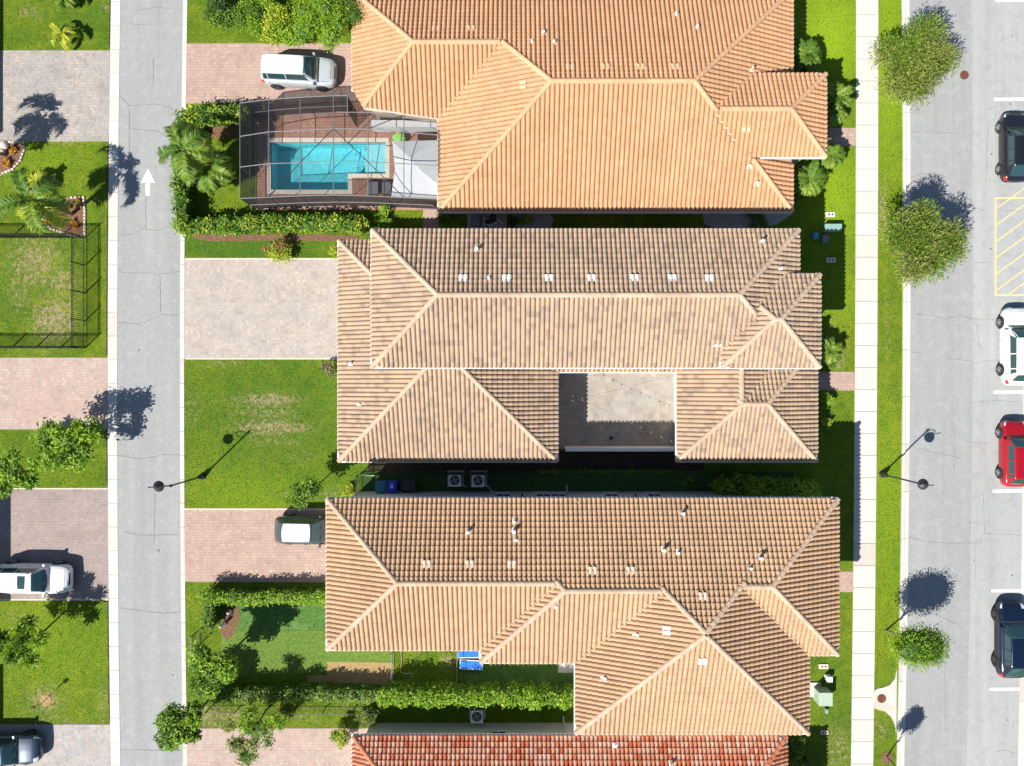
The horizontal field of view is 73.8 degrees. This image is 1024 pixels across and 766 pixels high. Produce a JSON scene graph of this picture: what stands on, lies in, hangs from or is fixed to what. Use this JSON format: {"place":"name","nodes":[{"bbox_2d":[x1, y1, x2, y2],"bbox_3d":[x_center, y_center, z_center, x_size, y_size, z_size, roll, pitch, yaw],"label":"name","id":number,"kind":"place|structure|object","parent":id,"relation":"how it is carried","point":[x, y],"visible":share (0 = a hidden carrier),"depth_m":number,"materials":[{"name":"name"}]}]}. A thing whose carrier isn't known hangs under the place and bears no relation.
{"place":"outdoors","nodes":[
{"label":"outdoors","id":0,"kind":"place"},
{"bbox_2d":[0,430,106,487],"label":"grass","id":1,"kind":"structure","parent":0,"point":[59,467],"depth_m":47.59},
{"bbox_2d":[0,358,107,428],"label":"driveway","id":2,"kind":"structure","parent":0,"point":[34,391],"depth_m":47.58,"materials":[{"name":"brick"}]},
{"bbox_2d":[0,141,107,356],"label":"grass","id":3,"kind":"structure","parent":0,"point":[54,261],"depth_m":47.59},
{"bbox_2d":[0,489,108,598],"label":"driveway","id":4,"kind":"structure","parent":0,"point":[69,526],"depth_m":47.58,"materials":[{"name":"brick"}]},
{"bbox_2d":[0,560,72,596],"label":"parked car","id":5,"kind":"object","parent":4,"relation":"on","point":[17,576],"visible":1,"depth_m":46.40,"materials":[{"name":"white paint"}]},
{"bbox_2d":[0,601,108,723],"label":"grass","id":6,"kind":"structure","parent":0,"point":[77,638],"depth_m":47.59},
{"bbox_2d":[0,50,109,140],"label":"driveway","id":7,"kind":"structure","parent":0,"point":[54,95],"depth_m":47.58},
{"bbox_2d":[0,0,109,49],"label":"grass","id":8,"kind":"structure","parent":0,"point":[57,25],"depth_m":47.59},
{"bbox_2d":[0,724,110,765],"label":"driveway","id":9,"kind":"structure","parent":0,"point":[76,744],"depth_m":47.58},
{"bbox_2d":[0,729,42,765],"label":"parked car","id":10,"kind":"object","parent":9,"relation":"on","point":[24,747],"visible":1,"depth_m":46.62,"materials":[{"name":"paint"}]},
{"bbox_2d":[117,0,182,765],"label":"road","id":11,"kind":"structure","parent":0,"point":[148,416],"depth_m":47.59,"materials":[{"name":"asphalt"}]},
{"bbox_2d":[108,0,120,765],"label":"kerb","id":12,"kind":"structure","parent":11,"relation":"on","point":[112,381],"depth_m":47.57,"materials":[{"name":"concrete"}]},
{"bbox_2d":[180,0,187,765],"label":"kerb","id":13,"kind":"structure","parent":11,"relation":"on","point":[182,475],"depth_m":47.57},
{"bbox_2d":[185,510,325,581],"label":"driveway","id":14,"kind":"structure","parent":0,"point":[232,546],"depth_m":47.58,"materials":[{"name":"brick"}]},
{"bbox_2d":[184,508,325,509],"bbox_3d":[-16.786,8.795,47.578,12.143,0.004,0.107,0,90,0],"label":"paver border","id":15,"kind":"object","parent":14,"relation":"on","point":[254,508],"visible":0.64,"depth_m":47.58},
{"bbox_2d":[274,513,325,547],"bbox_3d":[-14.016,10.096,46.711,4.550,1.730,2.255,1,90,0],"label":"parked car","id":16,"kind":"object","parent":14,"relation":"on","point":[291,528],"visible":0.77,"depth_m":46.10,"materials":[{"name":"paint"}]},
{"bbox_2d":[184,260,336,358],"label":"driveway","id":17,"kind":"structure","parent":0,"point":[251,309],"depth_m":47.58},
{"bbox_2d":[185,258,336,259],"bbox_3d":[-17.188,-8.661,47.578,11.161,0.004,0.107,0,90,0],"label":"paver border","id":18,"kind":"object","parent":17,"relation":"on","point":[257,259],"visible":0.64,"depth_m":47.58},
{"bbox_2d":[186,43,359,103],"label":"driveway","id":19,"kind":"structure","parent":0,"point":[223,72],"depth_m":47.58,"materials":[{"name":"brick"}]},
{"bbox_2d":[260,52,336,91],"bbox_3d":[-14.660,-21.398,46.645,5.100,1.859,2.283,3,90,0],"label":"parked car","id":20,"kind":"object","parent":19,"relation":"on","point":[280,71],"visible":1,"depth_m":46.22,"materials":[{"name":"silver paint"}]},
{"bbox_2d":[187,728,367,765],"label":"driveway","id":21,"kind":"structure","parent":0,"point":[304,747],"depth_m":47.58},
{"bbox_2d":[183,359,393,507],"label":"grass","id":22,"kind":"structure","parent":0,"point":[256,376],"depth_m":47.59,"materials":[{"name":"plant"}]},
{"bbox_2d":[211,704,383,727],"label":"grass","id":23,"kind":"structure","parent":0,"point":[301,713],"depth_m":47.59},
{"bbox_2d":[352,178,385,189],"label":"pool deck","id":24,"kind":"structure","parent":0,"point":[359,183],"depth_m":47.54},
{"bbox_2d":[0,0,908,765],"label":"lawn","id":25,"kind":"structure","parent":0,"point":[200,496],"depth_m":47.60,"materials":[{"name":"plant"}]},
{"bbox_2d":[0,141,25,175],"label":"flower bed","id":26,"kind":"object","parent":25,"relation":"on","point":[19,146],"visible":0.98,"depth_m":47.58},
{"bbox_2d":[0,445,41,500],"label":"frangipani tree","id":27,"kind":"object","parent":25,"relation":"on","point":[7,472],"visible":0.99,"depth_m":44.73,"materials":[{"name":"green plant"}]},
{"bbox_2d":[0,612,51,670],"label":"frangipani tree","id":28,"kind":"object","parent":25,"relation":"on","point":[37,638],"visible":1,"depth_m":44.53,"materials":[{"name":"green plant"}]},
{"bbox_2d":[0,165,72,235],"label":"palm tree","id":29,"kind":"object","parent":25,"relation":"on","point":[49,205],"visible":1,"depth_m":43.13,"materials":[{"name":"green plant"}]},
{"bbox_2d":[0,233,85,348],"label":"picket fence","id":30,"kind":"object","parent":25,"relation":"on","point":[70,235],"visible":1,"depth_m":46.73,"materials":[{"name":"black metal"}]},
{"bbox_2d":[42,196,86,238],"bbox_3d":[-31.230,-11.551,47.550,3.143,0.100,2.974,0,90,0],"label":"flower bed","id":31,"kind":"object","parent":25,"relation":"on","point":[77,217],"visible":0.61,"depth_m":47.58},
{"bbox_2d":[49,22,80,50],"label":"palm plant","id":32,"kind":"object","parent":25,"relation":"on","point":[65,30],"visible":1,"depth_m":46.56,"materials":[{"name":"yellow plant"}]},
{"bbox_2d":[29,415,105,473],"bbox_3d":[-29.244,4.007,45.737,4.943,3.879,3.874,0,90,0],"label":"frangipani tree","id":33,"kind":"object","parent":25,"relation":"on","point":[53,431],"visible":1,"depth_m":44.58,"materials":[{"name":"green plant"}]},
{"bbox_2d":[106,142,108,354],"bbox_3d":[-28.212,-9.375,47.610,0.112,0.120,14.867,0,90,0],"label":"soil edge","id":34,"kind":"object","parent":25,"relation":"on","point":[107,255],"visible":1,"depth_m":47.55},
{"bbox_2d":[152,700,203,751],"bbox_3d":[-21.615,22.277,45.496,3.273,4.356,3.345,0,90,0],"label":"garden tree","id":35,"kind":"object","parent":25,"relation":"on","point":[175,727],"visible":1,"depth_m":43.86,"materials":[{"name":"green plant"}]},
{"bbox_2d":[167,107,198,233],"bbox_3d":[-22.463,-14.423,46.492,1.624,2.252,8.580,0,90,0],"label":"hedge","id":36,"kind":"object","parent":25,"relation":"on","point":[183,198],"visible":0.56,"depth_m":46.17,"materials":[{"name":"green plant"}]},
{"bbox_2d":[156,120,216,181],"bbox_3d":[-21.084,-15.042,45.228,3.984,4.874,3.766,40,90,0],"label":"palm tree","id":37,"kind":"object","parent":25,"relation":"on","point":[195,154],"visible":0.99,"depth_m":43.31,"materials":[{"name":"green plant"}]},
{"bbox_2d":[184,138,233,194],"bbox_3d":[-19.907,-14.221,45.916,3.452,3.494,3.542,20,90,0],"label":"palm tree","id":38,"kind":"object","parent":25,"relation":"on","point":[212,176],"visible":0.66,"depth_m":44.75,"materials":[{"name":"green plant"}]},
{"bbox_2d":[199,595,220,635],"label":"hedge","id":39,"kind":"object","parent":25,"relation":"on","point":[211,614],"visible":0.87,"depth_m":46.38,"materials":[{"name":"green plant"}]},
{"bbox_2d":[185,640,242,699],"bbox_3d":[-19.316,18.584,45.432,3.700,4.487,3.974,0,90,0],"label":"garden tree","id":40,"kind":"object","parent":25,"relation":"on","point":[211,675],"visible":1,"depth_m":43.73,"materials":[{"name":"green plant"}]},
{"bbox_2d":[180,102,254,128],"bbox_3d":[-20.072,-18.192,46.609,4.828,2.106,1.598,0,90,0],"label":"hedge","id":41,"kind":"object","parent":25,"relation":"on","point":[218,116],"visible":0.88,"depth_m":46.16,"materials":[{"name":"green plant"}]},
{"bbox_2d":[202,0,241,31],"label":"shrub","id":42,"kind":"object","parent":25,"relation":"on","point":[219,15],"visible":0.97,"depth_m":46.30,"materials":[{"name":"green plant"}]},
{"bbox_2d":[208,126,239,137],"bbox_3d":[-20.179,-17.857,47.642,2.500,0.120,1.473,0,90,0],"label":"mulch bed","id":43,"kind":"object","parent":25,"relation":"on","point":[221,130],"visible":0.5,"depth_m":47.58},
{"bbox_2d":[220,693,286,765],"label":"garden tree","id":44,"kind":"object","parent":25,"relation":"on","point":[239,745],"visible":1,"depth_m":44.58,"materials":[{"name":"green plant"}]},
{"bbox_2d":[232,1,274,38],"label":"shrub","id":45,"kind":"object","parent":25,"relation":"on","point":[252,21],"visible":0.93,"depth_m":46.31,"materials":[{"name":"green plant"}]},
{"bbox_2d":[196,586,325,607],"bbox_3d":[-16.736,14.621,46.682,9.424,1.888,1.341,0,90,0],"label":"hedge","id":46,"kind":"object","parent":25,"relation":"on","point":[292,596],"visible":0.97,"depth_m":46.35,"materials":[{"name":"green plant"}]},
{"bbox_2d":[257,142,271,189],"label":"pool deck","id":47,"kind":"structure","parent":25,"relation":"on","point":[261,169],"depth_m":47.54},
{"bbox_2d":[170,211,370,237],"bbox_3d":[-16.450,-10.830,46.694,13.745,1.890,1.746,0,90,0],"label":"hedge","id":48,"kind":"object","parent":25,"relation":"on","point":[238,226],"visible":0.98,"depth_m":46.30,"materials":[{"name":"green plant"}]},
{"bbox_2d":[221,605,325,629],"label":"artificial turf","id":49,"kind":"structure","parent":25,"relation":"on","point":[252,620],"depth_m":47.59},
{"bbox_2d":[221,605,238,639],"bbox_3d":[-19.644,16.731,47.642,1.164,0.120,2.411,6,90,0],"label":"mulch bed","id":50,"kind":"object","parent":49,"relation":"on","point":[231,626],"visible":0.95,"depth_m":47.58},
{"bbox_2d":[193,234,357,240],"bbox_3d":[-16.585,-10.156,47.640,11.741,0.120,0.536,0,90,0],"label":"mulch bed","id":51,"kind":"object","parent":25,"relation":"on","point":[271,237],"visible":0.85,"depth_m":47.58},
{"bbox_2d":[261,232,292,263],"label":"shrub","id":52,"kind":"object","parent":25,"relation":"on","point":[281,244],"visible":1,"depth_m":46.83,"materials":[{"name":"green plant"}]},
{"bbox_2d":[259,0,304,47],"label":"shrub","id":53,"kind":"object","parent":25,"relation":"on","point":[279,29],"visible":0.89,"depth_m":46.08,"materials":[{"name":"green plant"}]},
{"bbox_2d":[204,706,383,714],"bbox_3d":[-14.968,22.611,47.094,12.079,1.011,0.050,0,90,0],"label":"chain fence","id":54,"kind":"object","parent":25,"relation":"on","point":[295,710],"visible":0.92,"depth_m":47.02,"materials":[{"name":"metal"}]},
{"bbox_2d":[208,682,387,706],"bbox_3d":[-14.475,21.248,46.701,12.478,1.929,1.428,0,90,0],"label":"hedge","id":55,"kind":"object","parent":25,"relation":"on","point":[268,694],"visible":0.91,"depth_m":46.45,"materials":[{"name":"green plant"}]},
{"bbox_2d":[285,475,323,510],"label":"garden tree","id":56,"kind":"object","parent":25,"relation":"on","point":[298,496],"visible":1,"depth_m":44.68,"materials":[{"name":"green plant"}]},
{"bbox_2d":[221,608,392,676],"bbox_3d":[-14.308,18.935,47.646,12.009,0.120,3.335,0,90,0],"label":"artificial turf","id":57,"kind":"structure","parent":25,"relation":"on","point":[300,640],"depth_m":47.59,"materials":[{"name":"plant"}]},
{"bbox_2d":[186,211,440,257],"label":"grass","id":58,"kind":"structure","parent":25,"relation":"on","point":[297,241],"depth_m":47.59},
{"bbox_2d":[289,0,365,52],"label":"garden tree","id":59,"kind":"object","parent":25,"relation":"on","point":[311,25],"visible":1,"depth_m":44.00,"materials":[{"name":"green plant"}]},
{"bbox_2d":[328,722,350,749],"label":"shrub","id":60,"kind":"object","parent":25,"relation":"on","point":[341,735],"visible":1,"depth_m":46.63,"materials":[{"name":"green plant"}]},
{"bbox_2d":[257,102,436,142],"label":"pool deck","id":61,"kind":"structure","parent":25,"relation":"on","point":[324,121],"depth_m":47.54,"materials":[{"name":"brick"}]},
{"bbox_2d":[371,120,436,131],"bbox_3d":[-7.299,-17.722,47.070,4.633,0.940,0.481,0,90,0],"label":"patio counter","id":62,"kind":"object","parent":61,"relation":"on","point":[416,125],"visible":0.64,"depth_m":46.60,"materials":[{"name":"white stone"}]},
{"bbox_2d":[257,190,436,209],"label":"pool deck","id":63,"kind":"structure","parent":25,"relation":"on","point":[261,193],"depth_m":47.54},
{"bbox_2d":[240,95,438,208],"bbox_3d":[-11.339,-15.490,46.010,13.139,3.080,6.857,0,90,0],"label":"pool cage","id":64,"kind":"object","parent":63,"relation":"on","point":[268,108],"visible":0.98,"depth_m":45.82,"materials":[{"name":"grey metal"}]},
{"bbox_2d":[391,140,436,197],"bbox_3d":[-6.473,-14.188,46.300,3.308,2.500,4.048,0,90,0],"label":"patio canopy","id":65,"kind":"object","parent":63,"relation":"on","point":[420,181],"visible":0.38,"depth_m":45.30,"materials":[{"name":"white fabric"}]},
{"bbox_2d":[307,662,392,684],"bbox_3d":[-11.339,20.647,47.642,6.071,0.120,2.411,0,90,0],"label":"straw bed","id":66,"kind":"object","parent":25,"relation":"on","point":[378,673],"visible":0.7,"depth_m":47.58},
{"bbox_2d":[373,205,392,227],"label":"shrub","id":67,"kind":"object","parent":25,"relation":"on","point":[384,222],"visible":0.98,"depth_m":47.07,"materials":[{"name":"green plant"}]},
{"bbox_2d":[376,679,573,710],"bbox_3d":[-2.271,21.230,46.360,13.923,2.604,1.766,0,90,0],"label":"hedge","id":68,"kind":"object","parent":25,"relation":"on","point":[531,694],"visible":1,"depth_m":45.96,"materials":[{"name":"green plant"}]},
{"bbox_2d":[469,703,485,722],"bbox_3d":[-2.409,22.841,47.123,1.150,0.955,1.150,0,90,0],"label":"air conditioner","id":69,"kind":"object","parent":25,"relation":"on","point":[477,714],"visible":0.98,"depth_m":46.70,"materials":[{"name":"metal"}]},
{"bbox_2d":[467,214,506,227],"bbox_3d":[-1.741,-11.384,47.630,2.768,0.120,1.652,0,90,0],"label":"equipment pad","id":70,"kind":"object","parent":25,"relation":"on","point":[502,218],"visible":0.29,"depth_m":47.57,"materials":[{"name":"concrete"}]},
{"bbox_2d":[460,658,573,692],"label":"artificial turf","id":71,"kind":"structure","parent":25,"relation":"on","point":[524,675],"depth_m":47.59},
{"bbox_2d":[509,214,553,227],"bbox_3d":[1.339,-11.183,47.644,3.125,0.120,1.607,0,90,0],"label":"gravel bed","id":72,"kind":"object","parent":25,"relation":"on","point":[543,220],"visible":0.41,"depth_m":47.58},
{"bbox_2d":[368,451,703,470],"bbox_3d":[1.674,5.447,47.646,23.438,0.120,1.384,0,90,0],"label":"soil strip","id":73,"kind":"object","parent":25,"relation":"on","point":[617,459],"visible":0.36,"depth_m":47.59,"materials":[{"name":"soil"}]},
{"bbox_2d":[351,716,788,765],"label":"house","id":74,"kind":"structure","parent":25,"relation":"on","point":[471,744],"depth_m":44.41,"materials":[{"name":"red tile"}]},
{"bbox_2d":[362,472,793,490],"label":"side yard","id":75,"kind":"structure","parent":25,"relation":"on","point":[612,482],"depth_m":47.59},
{"bbox_2d":[537,468,673,474],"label":"hedge","id":76,"kind":"object","parent":75,"relation":"on","point":[603,471],"visible":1,"depth_m":47.30,"materials":[{"name":"green plant"}]},
{"bbox_2d":[707,470,822,496],"bbox_3d":[17.232,7.178,46.367,7.541,2.541,2.132,5,90,0],"label":"hedge","id":77,"kind":"object","parent":75,"relation":"on","point":[743,485],"visible":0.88,"depth_m":45.84,"materials":[{"name":"green plant"}]},
{"bbox_2d":[703,205,793,227],"bbox_3d":[16.473,-11.607,47.644,6.339,0.120,1.652,0,90,0],"label":"gravel bed","id":78,"kind":"object","parent":25,"relation":"on","point":[727,220],"visible":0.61,"depth_m":47.58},
{"bbox_2d":[788,737,806,758],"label":"shrub","id":79,"kind":"object","parent":25,"relation":"on","point":[797,750],"visible":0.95,"depth_m":46.76,"materials":[{"name":"green plant"}]},
{"bbox_2d":[793,37,821,72],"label":"palm plant","id":80,"kind":"object","parent":25,"relation":"on","point":[811,59],"visible":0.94,"depth_m":45.99,"materials":[{"name":"green plant"}]},
{"bbox_2d":[793,159,827,199],"bbox_3d":[20.062,-13.879,46.569,2.684,2.192,2.490,28,90,0],"label":"palm plant","id":81,"kind":"object","parent":25,"relation":"on","point":[810,188],"visible":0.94,"depth_m":45.99,"materials":[{"name":"green plant"}]},
{"bbox_2d":[770,147,855,370],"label":"grass","id":82,"kind":"structure","parent":25,"relation":"on","point":[832,253],"depth_m":47.59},
{"bbox_2d":[788,595,851,765],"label":"grass","id":83,"kind":"structure","parent":25,"relation":"on","point":[834,698],"depth_m":47.59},
{"bbox_2d":[810,682,832,705],"bbox_3d":[21.200,21.475,47.093,1.425,1.015,1.225,0,90,0],"label":"utility box","id":84,"kind":"object","parent":25,"relation":"on","point":[821,696],"visible":0.91,"depth_m":46.82,"materials":[{"name":"metal"}]},
{"bbox_2d":[821,336,844,364],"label":"palm plant","id":85,"kind":"object","parent":25,"relation":"on","point":[830,350],"visible":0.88,"depth_m":46.25,"materials":[{"name":"green plant"}]},
{"bbox_2d":[819,142,846,169],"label":"palm plant","id":86,"kind":"object","parent":25,"relation":"on","point":[836,154],"visible":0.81,"depth_m":46.02,"materials":[{"name":"green plant"}]},
{"bbox_2d":[818,372,854,389],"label":"footpath","id":87,"kind":"structure","parent":25,"relation":"on","point":[836,380],"depth_m":47.58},
{"bbox_2d":[827,99,847,126],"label":"palm plant","id":88,"kind":"object","parent":25,"relation":"on","point":[836,117],"visible":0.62,"depth_m":46.21,"materials":[{"name":"green plant"}]},
{"bbox_2d":[827,81,853,110],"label":"palm plant","id":89,"kind":"object","parent":25,"relation":"on","point":[842,91],"visible":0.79,"depth_m":45.80,"materials":[{"name":"green plant"}]},
{"bbox_2d":[827,128,855,145],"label":"footpath","id":90,"kind":"structure","parent":25,"relation":"on","point":[844,136],"depth_m":47.58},
{"bbox_2d":[839,571,852,591],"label":"footpath","id":91,"kind":"structure","parent":25,"relation":"on","point":[846,581],"depth_m":47.58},
{"bbox_2d":[871,670,896,729],"bbox_3d":[25.938,22.210,47.602,1.786,0.095,4.464,0,90,0],"label":"concrete apron","id":92,"kind":"object","parent":25,"relation":"on","point":[888,706],"visible":1,"depth_m":47.55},
{"bbox_2d":[876,0,902,671],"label":"grass","id":93,"kind":"structure","parent":25,"relation":"on","point":[888,603],"depth_m":47.59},
{"bbox_2d":[896,0,905,765],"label":"kerb","id":94,"kind":"structure","parent":25,"relation":"on","point":[903,446],"depth_m":47.47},
{"bbox_2d":[866,8,963,111],"bbox_3d":[26.257,-20.873,45.388,6.153,4.544,5.801,-32,90,0],"label":"street tree","id":95,"kind":"object","parent":25,"relation":"on","point":[918,60],"visible":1,"depth_m":44.24,"materials":[{"name":"green plant"}]},
{"bbox_2d":[885,621,954,672],"bbox_3d":[26.382,16.985,45.264,4.091,4.804,3.433,0,90,0],"label":"street tree","id":96,"kind":"object","parent":25,"relation":"on","point":[912,645],"visible":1,"depth_m":43.66,"materials":[{"name":"green plant"}]},
{"bbox_2d":[877,195,972,289],"bbox_3d":[26.732,-9.144,45.184,5.775,4.958,5.771,-23,90,0],"label":"street tree","id":97,"kind":"object","parent":25,"relation":"on","point":[923,241],"visible":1,"depth_m":43.76,"materials":[{"name":"green plant"}]},
{"bbox_2d":[337,228,822,462],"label":"house","id":98,"kind":"structure","parent":0,"point":[461,345],"depth_m":41.34,"materials":[{"name":"tile"}]},
{"bbox_2d":[325,485,839,735],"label":"house","id":99,"kind":"structure","parent":0,"point":[678,613],"depth_m":40.43,"materials":[{"name":"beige tile"}]},
{"bbox_2d":[351,0,827,213],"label":"house","id":100,"kind":"structure","parent":0,"point":[624,106],"depth_m":43.35,"materials":[{"name":"orange tile"}]},
{"bbox_2d":[559,373,673,448],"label":"courtyard paving","id":101,"kind":"structure","parent":0,"point":[648,405],"depth_m":47.58,"materials":[{"name":"stone"}]},
{"bbox_2d":[563,446,674,450],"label":"garden wall","id":102,"kind":"structure","parent":101,"relation":"on","point":[628,448],"depth_m":45.49,"materials":[{"name":"paint"}]},
{"bbox_2d":[794,391,852,570],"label":"grass","id":103,"kind":"structure","parent":0,"point":[833,462],"depth_m":47.59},
{"bbox_2d":[794,0,855,126],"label":"grass","id":104,"kind":"structure","parent":0,"point":[832,43],"depth_m":47.59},
{"bbox_2d":[851,0,877,765],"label":"sidewalk","id":105,"kind":"structure","parent":0,"point":[866,306],"depth_m":47.56,"materials":[{"name":"concrete"}]},
{"bbox_2d":[904,0,972,765],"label":"street","id":106,"kind":"structure","parent":0,"point":[941,340],"depth_m":47.59,"materials":[{"name":"asphalt"}]},
{"bbox_2d":[900,0,910,765],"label":"kerb","id":107,"kind":"structure","parent":106,"relation":"on","point":[906,521],"depth_m":47.57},
{"bbox_2d":[966,0,1023,765],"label":"parking lane","id":108,"kind":"structure","parent":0,"point":[998,288],"depth_m":47.58,"materials":[{"name":"asphalt"}]},
{"bbox_2d":[991,601,1023,677],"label":"parked car","id":109,"kind":"object","parent":108,"relation":"on","point":[1007,658],"visible":1,"depth_m":46.62,"materials":[{"name":"blue paint"}]},
{"bbox_2d":[995,113,1023,182],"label":"parked car","id":110,"kind":"object","parent":108,"relation":"on","point":[1009,130],"visible":1,"depth_m":46.67,"materials":[{"name":"black paint"}]},
{"bbox_2d":[995,420,1023,486],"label":"parked car","id":111,"kind":"object","parent":108,"relation":"on","point":[1009,470],"visible":1,"depth_m":46.66,"materials":[{"name":"red paint"}]},
{"bbox_2d":[996,307,1023,384],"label":"parked car","id":112,"kind":"object","parent":108,"relation":"on","point":[1010,326],"visible":1,"depth_m":46.62,"materials":[{"name":"white paint"}]},
{"bbox_2d":[1018,386,1023,765],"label":"kerb","id":113,"kind":"structure","parent":108,"relation":"on","point":[1021,732],"depth_m":47.56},
{"bbox_3d":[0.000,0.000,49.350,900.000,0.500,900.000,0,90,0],"label":"ground","id":114,"kind":"structure","parent":0,"visible":0},
{"bbox_2d":[267,138,389,193],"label":"swimming pool","id":115,"kind":"structure","parent":114,"relation":"on","point":[316,177],"depth_m":48.85,"materials":[{"name":"liquid"}]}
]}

